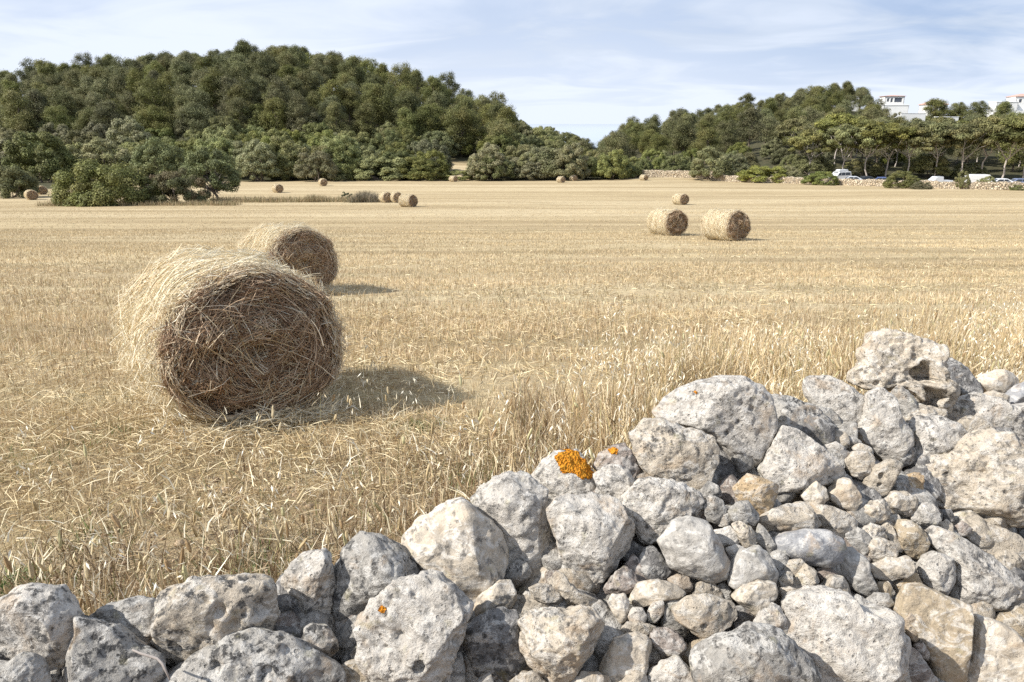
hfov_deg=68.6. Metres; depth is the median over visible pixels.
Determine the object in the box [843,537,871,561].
hearting stone
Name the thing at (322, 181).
hay bale
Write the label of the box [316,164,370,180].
round shrub
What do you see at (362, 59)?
pine tree
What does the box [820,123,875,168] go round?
umbrella pine
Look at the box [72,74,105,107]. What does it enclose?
pine tree
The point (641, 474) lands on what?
hearting stone
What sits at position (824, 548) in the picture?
wall stone
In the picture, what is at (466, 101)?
pine tree
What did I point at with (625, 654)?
wall stone
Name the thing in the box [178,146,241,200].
round tree
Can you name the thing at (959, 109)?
pine tree
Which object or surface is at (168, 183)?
mastic bush
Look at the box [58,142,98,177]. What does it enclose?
round shrub
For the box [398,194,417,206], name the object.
hay bale
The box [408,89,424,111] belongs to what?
pine tree
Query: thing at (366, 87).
pine tree
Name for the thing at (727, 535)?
wall stone
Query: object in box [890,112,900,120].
round shrub
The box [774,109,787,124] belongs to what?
pine tree
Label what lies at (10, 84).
pine tree
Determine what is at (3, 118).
pine tree
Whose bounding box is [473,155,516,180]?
round shrub
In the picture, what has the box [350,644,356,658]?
wall stone
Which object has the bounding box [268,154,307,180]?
round shrub
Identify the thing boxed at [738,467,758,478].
hearting stone
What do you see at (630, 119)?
pine tree
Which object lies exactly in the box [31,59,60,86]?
pine tree
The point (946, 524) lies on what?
wall stone
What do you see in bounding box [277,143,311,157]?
round shrub
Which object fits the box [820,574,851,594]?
wall stone
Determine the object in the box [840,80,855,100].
pine tree
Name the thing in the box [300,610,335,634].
hearting stone
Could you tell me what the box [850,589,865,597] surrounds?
hearting stone
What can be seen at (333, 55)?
pine tree
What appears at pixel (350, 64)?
pine tree
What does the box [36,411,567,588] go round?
soil crumbs
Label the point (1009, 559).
hearting stone
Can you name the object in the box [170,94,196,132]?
pine tree
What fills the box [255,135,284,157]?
round shrub
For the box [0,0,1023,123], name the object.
sky
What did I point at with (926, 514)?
wall stone
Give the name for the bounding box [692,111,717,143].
pine tree
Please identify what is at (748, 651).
wall stone
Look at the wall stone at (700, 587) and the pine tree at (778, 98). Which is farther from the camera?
the pine tree at (778, 98)
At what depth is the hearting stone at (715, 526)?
2.39 m
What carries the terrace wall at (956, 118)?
on the ground at (616, 195)
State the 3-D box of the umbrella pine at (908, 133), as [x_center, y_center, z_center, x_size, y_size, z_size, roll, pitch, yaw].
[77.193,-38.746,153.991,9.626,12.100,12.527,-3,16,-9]
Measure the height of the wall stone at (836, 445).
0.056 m
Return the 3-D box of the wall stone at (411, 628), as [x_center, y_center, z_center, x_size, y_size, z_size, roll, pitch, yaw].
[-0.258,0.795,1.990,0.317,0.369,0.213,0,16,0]
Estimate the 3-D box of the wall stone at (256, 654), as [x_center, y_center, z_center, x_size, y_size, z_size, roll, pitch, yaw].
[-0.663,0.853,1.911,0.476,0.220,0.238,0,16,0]
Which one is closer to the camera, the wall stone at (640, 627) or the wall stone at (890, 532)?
the wall stone at (640, 627)
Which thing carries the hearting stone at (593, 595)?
on the hearting stone
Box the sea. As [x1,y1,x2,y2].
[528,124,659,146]
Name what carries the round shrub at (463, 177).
on the ground at (616, 195)
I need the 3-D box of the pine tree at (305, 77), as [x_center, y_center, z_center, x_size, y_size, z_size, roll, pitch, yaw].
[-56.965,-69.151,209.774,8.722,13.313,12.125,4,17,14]
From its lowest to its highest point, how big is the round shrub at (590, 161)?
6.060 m
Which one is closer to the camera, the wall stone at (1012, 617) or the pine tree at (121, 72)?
the wall stone at (1012, 617)
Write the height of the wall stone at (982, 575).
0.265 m
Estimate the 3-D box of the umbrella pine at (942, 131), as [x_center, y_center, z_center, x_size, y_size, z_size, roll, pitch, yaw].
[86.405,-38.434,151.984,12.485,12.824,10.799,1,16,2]
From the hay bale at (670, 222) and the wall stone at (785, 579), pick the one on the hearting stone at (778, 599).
the wall stone at (785, 579)
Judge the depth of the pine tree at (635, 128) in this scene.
229.85 m
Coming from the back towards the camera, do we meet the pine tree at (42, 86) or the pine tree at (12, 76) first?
the pine tree at (12, 76)
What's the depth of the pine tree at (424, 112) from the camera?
187.28 m
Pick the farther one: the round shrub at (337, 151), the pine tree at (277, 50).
the pine tree at (277, 50)
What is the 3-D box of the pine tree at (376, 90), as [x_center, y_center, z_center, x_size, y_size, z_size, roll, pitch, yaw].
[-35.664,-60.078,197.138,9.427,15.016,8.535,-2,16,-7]
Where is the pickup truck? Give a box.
[928,176,952,181]
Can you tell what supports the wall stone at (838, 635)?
on the hearting stone
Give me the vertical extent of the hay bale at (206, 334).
1.339 m
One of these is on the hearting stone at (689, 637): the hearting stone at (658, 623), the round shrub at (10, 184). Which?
the hearting stone at (658, 623)
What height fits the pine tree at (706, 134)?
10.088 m
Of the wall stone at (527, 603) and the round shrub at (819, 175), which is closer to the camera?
the wall stone at (527, 603)
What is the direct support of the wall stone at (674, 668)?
on the hearting stone
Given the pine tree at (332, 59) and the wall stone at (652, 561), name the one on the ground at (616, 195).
the pine tree at (332, 59)
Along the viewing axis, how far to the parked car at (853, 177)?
142.55 m
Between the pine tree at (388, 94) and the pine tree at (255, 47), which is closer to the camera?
the pine tree at (388, 94)
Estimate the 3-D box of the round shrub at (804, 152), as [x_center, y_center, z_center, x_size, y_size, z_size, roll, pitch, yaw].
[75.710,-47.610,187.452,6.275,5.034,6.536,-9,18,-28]
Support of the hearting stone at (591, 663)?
on the hearting stone
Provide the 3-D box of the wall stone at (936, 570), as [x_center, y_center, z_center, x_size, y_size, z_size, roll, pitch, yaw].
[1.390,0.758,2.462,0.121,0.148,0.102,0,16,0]
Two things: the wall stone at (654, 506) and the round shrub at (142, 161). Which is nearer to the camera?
the wall stone at (654, 506)
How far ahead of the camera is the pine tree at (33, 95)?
195.06 m
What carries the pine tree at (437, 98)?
on the ground at (616, 195)
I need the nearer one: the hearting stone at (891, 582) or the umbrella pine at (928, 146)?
the hearting stone at (891, 582)
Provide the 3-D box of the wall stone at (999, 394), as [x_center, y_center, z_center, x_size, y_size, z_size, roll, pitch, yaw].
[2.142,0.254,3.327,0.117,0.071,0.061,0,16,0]
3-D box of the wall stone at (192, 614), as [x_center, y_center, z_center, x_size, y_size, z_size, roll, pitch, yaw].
[-0.774,0.741,1.989,0.317,0.267,0.211,0,16,0]
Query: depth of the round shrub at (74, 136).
167.76 m
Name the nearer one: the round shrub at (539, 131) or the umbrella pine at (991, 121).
the umbrella pine at (991, 121)
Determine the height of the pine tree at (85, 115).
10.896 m
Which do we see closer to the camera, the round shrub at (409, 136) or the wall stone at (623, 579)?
the wall stone at (623, 579)
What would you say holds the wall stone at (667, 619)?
on the hearting stone at (654, 657)
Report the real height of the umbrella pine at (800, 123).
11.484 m
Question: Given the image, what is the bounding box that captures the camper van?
[833,169,850,178]
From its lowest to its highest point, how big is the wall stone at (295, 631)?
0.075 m
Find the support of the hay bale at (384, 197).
on the ground at (616, 195)
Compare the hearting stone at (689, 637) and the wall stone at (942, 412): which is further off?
the wall stone at (942, 412)
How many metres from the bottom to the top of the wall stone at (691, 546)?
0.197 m
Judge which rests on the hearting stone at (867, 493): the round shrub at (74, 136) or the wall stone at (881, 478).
the wall stone at (881, 478)
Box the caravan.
[965,174,990,181]
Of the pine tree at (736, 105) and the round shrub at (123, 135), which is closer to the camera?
the round shrub at (123, 135)
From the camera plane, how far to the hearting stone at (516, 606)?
2.17 m
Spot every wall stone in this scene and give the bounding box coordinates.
[0,582,84,669]
[0,651,52,681]
[50,667,60,681]
[61,614,166,681]
[89,595,156,649]
[150,573,280,667]
[162,627,346,681]
[274,626,300,637]
[280,547,335,614]
[293,606,301,613]
[300,623,338,656]
[331,652,340,663]
[332,531,419,620]
[342,659,369,681]
[347,623,356,644]
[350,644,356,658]
[352,569,473,681]
[401,497,508,599]
[451,651,465,681]
[463,606,526,681]
[470,470,555,569]
[473,579,516,616]
[475,672,493,681]
[509,670,545,681]
[518,591,574,615]
[518,604,604,681]
[528,583,562,603]
[531,448,596,498]
[546,492,634,593]
[547,571,597,606]
[571,671,610,681]
[591,599,614,619]
[593,442,641,478]
[593,464,634,498]
[598,631,651,681]
[603,566,638,594]
[607,593,629,623]
[618,476,704,544]
[619,671,647,681]
[621,621,656,636]
[624,553,641,571]
[627,607,646,622]
[628,417,719,489]
[629,579,685,607]
[638,545,671,579]
[647,600,664,623]
[647,654,691,681]
[649,627,687,658]
[652,375,777,467]
[657,515,730,583]
[661,597,688,637]
[667,574,692,593]
[671,593,737,638]
[681,638,705,663]
[689,580,723,597]
[689,621,822,681]
[700,481,721,498]
[703,494,726,523]
[714,526,739,546]
[715,445,740,480]
[717,581,732,601]
[718,512,732,526]
[726,544,743,558]
[726,545,778,589]
[727,500,759,525]
[731,521,756,547]
[731,579,777,615]
[732,473,778,514]
[736,605,755,623]
[753,602,787,633]
[755,523,776,551]
[757,425,845,493]
[758,501,821,531]
[770,550,788,569]
[771,394,830,429]
[772,528,846,567]
[778,571,792,586]
[779,586,797,597]
[780,585,911,681]
[785,558,804,575]
[793,563,819,585]
[800,480,828,503]
[802,375,863,422]
[809,503,857,537]
[814,404,841,427]
[816,567,837,580]
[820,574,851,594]
[823,441,845,451]
[827,477,862,510]
[835,429,849,448]
[840,449,850,458]
[841,546,877,597]
[844,526,871,554]
[845,450,875,479]
[846,328,960,413]
[848,434,861,447]
[852,443,873,453]
[853,594,870,604]
[858,387,914,459]
[861,522,887,538]
[863,458,902,496]
[863,498,891,523]
[865,592,894,607]
[868,537,898,561]
[870,555,915,580]
[877,581,895,596]
[881,522,903,552]
[884,490,918,516]
[888,514,900,523]
[890,385,918,416]
[892,573,922,593]
[893,582,974,681]
[894,519,930,558]
[902,415,966,471]
[904,613,918,641]
[907,472,924,489]
[909,647,937,681]
[910,502,941,526]
[913,641,929,660]
[915,550,955,595]
[924,525,1023,611]
[925,428,1023,527]
[927,405,947,417]
[938,519,953,531]
[940,509,953,521]
[947,357,983,395]
[948,391,1023,440]
[954,521,972,536]
[967,614,1023,681]
[977,369,1018,392]
[981,521,1023,569]
[984,390,1009,401]
[994,605,1023,637]
[1005,382,1023,403]
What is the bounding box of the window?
[894,98,901,101]
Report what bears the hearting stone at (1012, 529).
on the ground at (616, 195)
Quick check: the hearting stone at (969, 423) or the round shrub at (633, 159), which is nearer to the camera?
the hearting stone at (969, 423)
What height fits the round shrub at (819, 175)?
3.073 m
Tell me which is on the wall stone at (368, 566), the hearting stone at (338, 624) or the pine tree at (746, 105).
the hearting stone at (338, 624)
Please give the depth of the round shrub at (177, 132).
185.98 m
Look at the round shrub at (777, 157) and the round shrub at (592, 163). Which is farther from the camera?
the round shrub at (777, 157)
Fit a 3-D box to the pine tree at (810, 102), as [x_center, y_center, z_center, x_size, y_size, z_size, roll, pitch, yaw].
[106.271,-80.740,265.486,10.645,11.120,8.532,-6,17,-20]
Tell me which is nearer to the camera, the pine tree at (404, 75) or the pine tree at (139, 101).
the pine tree at (139, 101)
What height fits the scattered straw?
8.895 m
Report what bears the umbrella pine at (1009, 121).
on the ground at (616, 195)
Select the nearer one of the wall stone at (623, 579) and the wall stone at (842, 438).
the wall stone at (623, 579)
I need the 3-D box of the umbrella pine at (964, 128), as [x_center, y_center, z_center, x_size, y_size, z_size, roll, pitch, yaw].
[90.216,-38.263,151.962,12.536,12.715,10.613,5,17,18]
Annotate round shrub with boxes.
[0,127,18,136]
[0,132,12,153]
[0,138,36,178]
[0,165,40,198]
[1,130,78,181]
[21,145,55,176]
[25,122,53,132]
[37,122,72,144]
[55,129,105,163]
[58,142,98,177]
[77,136,133,172]
[81,121,108,143]
[105,115,153,149]
[105,146,149,173]
[113,142,149,160]
[114,130,133,140]
[119,113,157,131]
[129,135,185,174]
[133,138,167,173]
[140,126,178,144]
[161,113,200,138]
[162,138,176,149]
[166,147,198,166]
[173,137,204,151]
[175,137,197,149]
[183,128,204,140]
[193,135,238,175]
[202,115,246,140]
[202,125,241,153]
[208,116,224,134]
[208,145,236,155]
[229,138,261,177]
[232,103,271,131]
[233,130,261,148]
[234,140,282,181]
[240,124,269,141]
[255,111,284,136]
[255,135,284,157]
[259,134,314,179]
[260,127,292,143]
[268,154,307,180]
[274,128,302,144]
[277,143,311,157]
[285,111,324,138]
[293,150,338,181]
[294,145,333,178]
[296,122,331,145]
[305,129,336,152]
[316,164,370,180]
[319,133,362,165]
[319,139,370,180]
[328,121,345,131]
[337,130,370,156]
[349,120,379,142]
[353,156,411,180]
[360,145,381,172]
[368,129,403,162]
[371,120,394,138]
[374,127,410,148]
[374,150,414,176]
[378,141,414,170]
[392,128,424,150]
[394,156,447,180]
[406,140,437,157]
[413,138,453,169]
[414,149,450,178]
[416,120,433,142]
[419,130,458,156]
[435,169,473,180]
[437,125,475,152]
[459,128,498,154]
[465,142,509,179]
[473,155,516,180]
[481,134,521,157]
[498,132,528,151]
[503,157,549,179]
[504,144,531,164]
[513,152,542,178]
[514,121,533,135]
[519,135,538,146]
[524,146,549,167]
[526,138,544,147]
[530,126,553,144]
[532,147,582,178]
[540,126,563,142]
[544,139,570,149]
[554,142,590,179]
[561,132,574,142]
[565,139,578,144]
[570,135,588,146]
[571,146,593,156]
[579,154,620,178]
[584,150,599,159]
[587,157,599,178]
[590,149,631,179]
[599,162,620,178]
[608,162,642,178]
[628,156,645,169]
[636,158,652,169]
[640,148,667,169]
[652,149,672,163]
[660,153,691,170]
[681,148,703,163]
[688,146,734,179]
[715,153,750,175]
[726,142,751,161]
[726,150,737,159]
[735,165,787,182]
[737,152,759,169]
[759,137,783,157]
[769,147,795,164]
[774,166,803,176]
[777,154,796,170]
[787,153,834,174]
[800,171,839,185]
[801,143,821,155]
[809,148,836,167]
[840,159,884,175]
[879,149,907,163]
[880,170,921,188]
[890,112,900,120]
[900,152,954,176]
[910,181,932,189]
[949,162,989,176]
[955,170,970,188]
[977,176,996,181]
[1009,184,1023,190]
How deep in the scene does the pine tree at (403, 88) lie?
215.91 m
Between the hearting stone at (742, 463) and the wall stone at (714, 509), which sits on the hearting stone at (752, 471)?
the hearting stone at (742, 463)
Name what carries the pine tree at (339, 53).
on the ground at (616, 195)
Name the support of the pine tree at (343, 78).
on the ground at (616, 195)
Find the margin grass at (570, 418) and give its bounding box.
[0,284,1023,614]
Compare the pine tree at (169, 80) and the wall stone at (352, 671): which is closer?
the wall stone at (352, 671)
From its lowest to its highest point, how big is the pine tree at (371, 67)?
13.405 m
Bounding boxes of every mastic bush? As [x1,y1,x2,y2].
[48,158,163,206]
[142,167,211,204]
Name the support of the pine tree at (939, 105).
on the ground at (616, 195)
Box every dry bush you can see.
[301,193,327,201]
[343,190,380,202]
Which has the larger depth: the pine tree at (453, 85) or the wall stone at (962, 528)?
the pine tree at (453, 85)
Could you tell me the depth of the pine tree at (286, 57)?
224.42 m
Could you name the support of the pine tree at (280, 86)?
on the ground at (616, 195)
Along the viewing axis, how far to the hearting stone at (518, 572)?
2.24 m
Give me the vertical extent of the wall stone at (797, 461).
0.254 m
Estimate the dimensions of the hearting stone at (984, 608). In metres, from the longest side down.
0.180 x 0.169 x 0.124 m
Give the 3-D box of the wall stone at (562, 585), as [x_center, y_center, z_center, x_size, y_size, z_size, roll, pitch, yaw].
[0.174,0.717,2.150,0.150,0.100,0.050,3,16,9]
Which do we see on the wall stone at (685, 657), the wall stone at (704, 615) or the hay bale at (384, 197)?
the wall stone at (704, 615)
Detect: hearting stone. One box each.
[275,573,297,611]
[275,610,300,629]
[296,608,331,618]
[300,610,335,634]
[335,614,354,632]
[335,614,357,660]
[341,651,350,664]
[458,650,478,681]
[468,600,475,621]
[504,558,532,588]
[505,547,522,571]
[512,594,522,617]
[516,566,546,594]
[523,665,533,670]
[541,541,561,569]
[545,570,558,583]
[558,568,594,591]
[558,598,567,608]
[575,589,598,605]
[578,655,599,673]
[594,618,628,664]
[596,573,612,604]
[615,535,661,570]
[618,567,648,580]
[620,540,645,561]
[626,593,643,617]
[635,470,647,478]
[644,606,662,626]
[646,645,661,674]
[665,569,679,580]
[683,629,694,642]
[687,636,700,644]
[689,577,728,585]
[695,509,706,519]
[712,472,718,483]
[712,505,731,529]
[717,474,737,504]
[724,621,733,631]
[730,454,753,472]
[730,588,738,605]
[733,604,740,629]
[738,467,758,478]
[756,531,779,544]
[759,498,781,515]
[764,549,793,585]
[773,583,801,606]
[777,492,796,504]
[801,414,835,445]
[810,564,841,584]
[825,498,875,527]
[827,448,844,468]
[829,476,881,500]
[836,421,857,450]
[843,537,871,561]
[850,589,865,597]
[874,453,902,468]
[876,580,896,595]
[877,520,894,539]
[881,447,916,466]
[882,487,937,529]
[890,471,910,490]
[902,545,935,558]
[902,672,911,681]
[903,403,937,421]
[904,453,930,469]
[904,465,941,499]
[912,559,918,574]
[951,510,993,548]
[957,415,993,431]
[970,601,995,618]
[979,515,1008,528]
[994,427,1016,435]
[994,549,1022,569]
[996,600,1023,612]
[1008,527,1017,533]
[1010,567,1023,580]
[1018,530,1023,537]
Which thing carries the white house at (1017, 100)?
on the ground at (616, 195)
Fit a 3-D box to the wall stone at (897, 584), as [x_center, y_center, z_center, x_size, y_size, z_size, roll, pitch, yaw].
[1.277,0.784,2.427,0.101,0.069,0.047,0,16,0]
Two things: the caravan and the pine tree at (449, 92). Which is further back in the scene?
the pine tree at (449, 92)
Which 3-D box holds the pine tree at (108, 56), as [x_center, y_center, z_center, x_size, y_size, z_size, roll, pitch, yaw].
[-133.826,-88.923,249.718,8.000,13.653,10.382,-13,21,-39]
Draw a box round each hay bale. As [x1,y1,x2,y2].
[23,189,38,199]
[38,185,47,194]
[107,242,355,429]
[233,221,343,287]
[271,184,283,192]
[318,178,327,185]
[379,192,390,202]
[390,191,401,202]
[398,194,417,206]
[449,175,457,181]
[556,176,565,182]
[569,175,577,180]
[639,174,647,180]
[646,208,688,235]
[672,193,689,204]
[700,207,752,240]
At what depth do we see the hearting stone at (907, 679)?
2.20 m
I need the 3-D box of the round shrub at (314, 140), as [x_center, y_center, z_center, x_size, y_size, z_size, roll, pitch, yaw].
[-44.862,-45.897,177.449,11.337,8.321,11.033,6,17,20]
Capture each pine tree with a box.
[0,68,16,78]
[0,71,25,96]
[0,72,19,90]
[0,79,24,95]
[0,87,38,133]
[0,109,14,129]
[13,57,38,88]
[18,74,54,94]
[20,88,50,123]
[25,66,47,80]
[25,86,51,120]
[28,81,48,92]
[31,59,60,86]
[38,105,77,137]
[40,85,73,112]
[41,89,86,129]
[47,68,78,87]
[55,61,73,85]
[60,68,86,95]
[61,90,86,119]
[69,50,96,66]
[70,106,104,133]
[71,62,82,70]
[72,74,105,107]
[78,64,93,90]
[80,91,101,122]
[82,66,112,95]
[86,77,117,110]
[88,99,125,134]
[91,55,111,69]
[101,53,118,66]
[102,66,139,93]
[103,98,130,121]
[104,54,136,96]
[104,74,129,104]
[116,89,143,117]
[123,57,145,78]
[124,66,145,106]
[130,83,172,112]
[131,74,176,126]
[133,105,176,137]
[137,52,158,64]
[141,60,166,82]
[144,69,161,92]
[151,56,171,72]
[154,52,172,78]
[157,70,177,113]
[166,50,201,86]
[166,83,201,111]
[170,58,196,89]
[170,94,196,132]
[171,100,214,137]
[184,87,220,124]
[186,67,217,108]
[191,55,216,77]
[197,66,222,90]
[197,71,222,111]
[205,48,224,67]
[207,53,229,76]
[209,63,250,105]
[217,74,246,111]
[217,96,252,128]
[220,48,233,58]
[222,52,256,81]
[225,82,253,118]
[228,60,247,88]
[230,37,251,69]
[245,49,281,96]
[246,74,269,109]
[251,44,263,55]
[257,50,281,66]
[258,82,283,109]
[258,96,289,131]
[259,54,278,80]
[260,75,300,123]
[261,44,281,52]
[271,45,288,64]
[274,51,305,77]
[276,64,297,95]
[282,74,307,105]
[285,92,317,131]
[286,44,311,70]
[295,69,322,101]
[298,52,316,69]
[300,45,309,58]
[304,70,326,99]
[304,90,322,122]
[307,53,334,83]
[309,52,336,81]
[314,79,346,110]
[317,95,347,122]
[320,100,352,132]
[325,50,344,71]
[325,55,341,82]
[326,50,343,58]
[333,59,346,82]
[335,55,366,88]
[335,72,358,97]
[339,87,363,125]
[340,81,363,118]
[348,102,380,137]
[356,55,375,71]
[357,81,383,106]
[358,58,388,80]
[358,83,392,127]
[360,72,383,88]
[361,77,378,95]
[373,62,394,91]
[373,82,400,125]
[384,60,421,99]
[391,106,419,136]
[392,69,424,93]
[392,88,422,126]
[396,85,422,100]
[408,68,426,101]
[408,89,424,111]
[410,104,439,137]
[419,75,449,103]
[422,103,442,127]
[424,91,449,110]
[429,105,451,130]
[438,105,487,155]
[439,70,461,107]
[443,86,455,105]
[444,105,455,113]
[447,96,481,131]
[450,93,472,105]
[452,96,480,132]
[456,88,475,100]
[474,93,497,113]
[477,103,501,128]
[479,98,495,123]
[484,103,505,126]
[484,118,522,150]
[487,90,508,107]
[487,105,524,140]
[579,138,597,154]
[593,139,625,153]
[598,131,633,155]
[604,130,627,152]
[616,123,625,132]
[619,130,637,158]
[620,119,636,150]
[623,122,642,151]
[625,115,640,126]
[628,129,649,151]
[638,129,658,160]
[642,113,662,133]
[644,122,661,133]
[646,132,674,154]
[659,120,677,154]
[661,116,678,153]
[668,126,702,152]
[669,110,676,117]
[669,115,697,151]
[672,110,684,123]
[676,107,689,113]
[686,112,698,125]
[687,126,721,163]
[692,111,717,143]
[693,109,704,124]
[695,119,713,140]
[698,107,713,116]
[709,104,721,116]
[711,119,743,153]
[712,106,750,150]
[715,103,732,119]
[732,102,742,111]
[735,105,767,148]
[737,92,756,107]
[739,103,752,117]
[755,116,781,142]
[756,100,764,111]
[760,107,775,142]
[761,96,778,116]
[774,94,784,119]
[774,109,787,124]
[778,92,788,106]
[779,124,793,146]
[781,97,795,113]
[781,106,809,132]
[783,126,800,152]
[786,90,805,109]
[800,96,821,110]
[800,106,824,121]
[801,85,819,104]
[811,104,825,112]
[814,85,839,113]
[815,126,846,155]
[817,95,828,113]
[823,90,845,112]
[823,105,848,125]
[826,82,841,106]
[834,99,854,114]
[838,105,850,113]
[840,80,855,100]
[840,95,857,110]
[842,115,859,157]
[851,142,872,158]
[853,90,867,106]
[855,87,873,108]
[855,94,875,114]
[857,106,892,119]
[861,117,899,161]
[862,98,891,112]
[863,102,885,113]
[892,115,911,156]
[903,145,944,165]
[922,98,955,118]
[937,142,956,156]
[948,102,969,119]
[952,140,984,165]
[962,100,994,117]
[964,112,981,119]
[987,111,1023,171]
[989,111,1016,155]
[993,100,1014,115]
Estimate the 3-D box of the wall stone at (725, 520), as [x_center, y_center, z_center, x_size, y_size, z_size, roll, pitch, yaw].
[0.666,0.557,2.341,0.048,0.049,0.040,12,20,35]
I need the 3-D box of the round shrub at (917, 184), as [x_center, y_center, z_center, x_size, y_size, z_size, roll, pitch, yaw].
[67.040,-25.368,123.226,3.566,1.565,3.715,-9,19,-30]
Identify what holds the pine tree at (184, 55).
on the ground at (616, 195)
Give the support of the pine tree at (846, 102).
on the ground at (616, 195)
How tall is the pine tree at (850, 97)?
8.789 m
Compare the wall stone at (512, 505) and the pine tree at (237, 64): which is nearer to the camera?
the wall stone at (512, 505)
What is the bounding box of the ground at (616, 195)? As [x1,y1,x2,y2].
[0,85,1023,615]
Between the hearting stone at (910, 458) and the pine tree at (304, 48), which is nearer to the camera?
the hearting stone at (910, 458)
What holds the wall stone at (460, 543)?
on the hearting stone at (473, 616)
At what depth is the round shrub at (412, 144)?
177.00 m
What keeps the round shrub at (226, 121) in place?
on the ground at (616, 195)
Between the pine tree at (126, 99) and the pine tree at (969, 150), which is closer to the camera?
the pine tree at (969, 150)
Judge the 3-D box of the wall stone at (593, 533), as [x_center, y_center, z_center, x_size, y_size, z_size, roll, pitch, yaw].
[0.233,0.616,2.285,0.252,0.299,0.187,7,18,23]
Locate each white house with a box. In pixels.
[851,96,859,110]
[879,95,909,117]
[918,102,947,117]
[986,94,1023,115]
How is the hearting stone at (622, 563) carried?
on the ground at (616, 195)
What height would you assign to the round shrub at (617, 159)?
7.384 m
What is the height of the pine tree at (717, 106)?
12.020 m
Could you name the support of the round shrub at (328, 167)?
on the ground at (616, 195)
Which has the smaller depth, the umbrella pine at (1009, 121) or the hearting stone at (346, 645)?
the hearting stone at (346, 645)
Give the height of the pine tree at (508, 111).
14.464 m
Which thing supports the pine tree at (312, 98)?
on the ground at (616, 195)
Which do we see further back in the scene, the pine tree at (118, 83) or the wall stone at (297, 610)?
the pine tree at (118, 83)
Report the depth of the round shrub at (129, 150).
162.60 m
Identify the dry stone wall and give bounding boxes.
[635,169,713,178]
[713,174,1023,189]
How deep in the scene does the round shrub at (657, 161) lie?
178.61 m
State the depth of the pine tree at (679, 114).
286.12 m
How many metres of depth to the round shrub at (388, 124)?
188.19 m
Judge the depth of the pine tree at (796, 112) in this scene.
217.08 m
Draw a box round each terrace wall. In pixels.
[900,113,925,121]
[934,116,958,120]
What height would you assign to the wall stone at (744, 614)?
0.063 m
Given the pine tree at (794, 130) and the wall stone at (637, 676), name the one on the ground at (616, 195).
the pine tree at (794, 130)
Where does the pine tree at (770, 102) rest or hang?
on the ground at (616, 195)
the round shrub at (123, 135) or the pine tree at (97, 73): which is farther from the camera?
the pine tree at (97, 73)
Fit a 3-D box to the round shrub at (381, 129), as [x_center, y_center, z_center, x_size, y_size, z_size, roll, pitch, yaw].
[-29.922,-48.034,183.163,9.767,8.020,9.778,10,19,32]
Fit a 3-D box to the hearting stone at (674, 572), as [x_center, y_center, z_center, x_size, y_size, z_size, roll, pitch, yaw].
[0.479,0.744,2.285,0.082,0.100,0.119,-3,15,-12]
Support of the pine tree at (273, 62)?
on the ground at (616, 195)
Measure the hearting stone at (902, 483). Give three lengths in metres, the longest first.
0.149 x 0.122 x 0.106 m
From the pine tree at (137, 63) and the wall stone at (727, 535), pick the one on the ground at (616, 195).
the pine tree at (137, 63)
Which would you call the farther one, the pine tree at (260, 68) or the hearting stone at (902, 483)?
the pine tree at (260, 68)
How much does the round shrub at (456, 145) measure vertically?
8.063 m
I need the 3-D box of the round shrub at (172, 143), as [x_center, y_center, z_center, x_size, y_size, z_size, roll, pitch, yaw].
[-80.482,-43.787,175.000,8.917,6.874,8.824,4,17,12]
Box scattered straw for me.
[0,190,1023,614]
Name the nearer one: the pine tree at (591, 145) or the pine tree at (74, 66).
the pine tree at (591, 145)
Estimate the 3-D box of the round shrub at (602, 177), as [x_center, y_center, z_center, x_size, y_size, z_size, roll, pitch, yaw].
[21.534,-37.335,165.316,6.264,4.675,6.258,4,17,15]
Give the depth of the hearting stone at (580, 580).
2.23 m
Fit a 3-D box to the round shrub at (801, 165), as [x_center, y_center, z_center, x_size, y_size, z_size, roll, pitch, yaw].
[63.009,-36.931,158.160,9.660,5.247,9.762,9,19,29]
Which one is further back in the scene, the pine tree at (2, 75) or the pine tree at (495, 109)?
the pine tree at (2, 75)
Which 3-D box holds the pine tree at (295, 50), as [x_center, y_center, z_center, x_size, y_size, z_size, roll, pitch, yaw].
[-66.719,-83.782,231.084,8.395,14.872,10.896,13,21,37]
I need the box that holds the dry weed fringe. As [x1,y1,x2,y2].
[36,199,242,205]
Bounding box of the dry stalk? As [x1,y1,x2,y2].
[132,649,170,679]
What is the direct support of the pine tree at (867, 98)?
on the ground at (616, 195)
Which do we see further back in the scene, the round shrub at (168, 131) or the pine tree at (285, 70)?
the pine tree at (285, 70)
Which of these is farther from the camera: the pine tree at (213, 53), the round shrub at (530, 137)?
the pine tree at (213, 53)
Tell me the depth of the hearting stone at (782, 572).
2.27 m
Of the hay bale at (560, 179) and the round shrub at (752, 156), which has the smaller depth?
the hay bale at (560, 179)
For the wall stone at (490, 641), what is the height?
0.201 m
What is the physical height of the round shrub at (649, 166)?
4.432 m
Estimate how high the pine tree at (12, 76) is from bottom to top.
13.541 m
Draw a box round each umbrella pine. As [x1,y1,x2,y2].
[771,115,813,144]
[787,129,839,174]
[796,123,830,155]
[814,112,859,163]
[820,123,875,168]
[837,115,871,158]
[840,120,899,175]
[873,122,918,176]
[875,116,892,160]
[888,123,940,171]
[894,123,908,166]
[899,117,935,135]
[907,118,974,175]
[928,116,959,123]
[930,120,996,177]
[955,119,968,162]
[966,114,1021,172]
[980,116,1023,177]
[1001,115,1023,177]
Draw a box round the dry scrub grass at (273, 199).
[209,195,373,202]
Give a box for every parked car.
[843,176,861,179]
[859,176,873,179]
[991,178,1012,181]
[1011,178,1023,182]
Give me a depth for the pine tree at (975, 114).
207.50 m

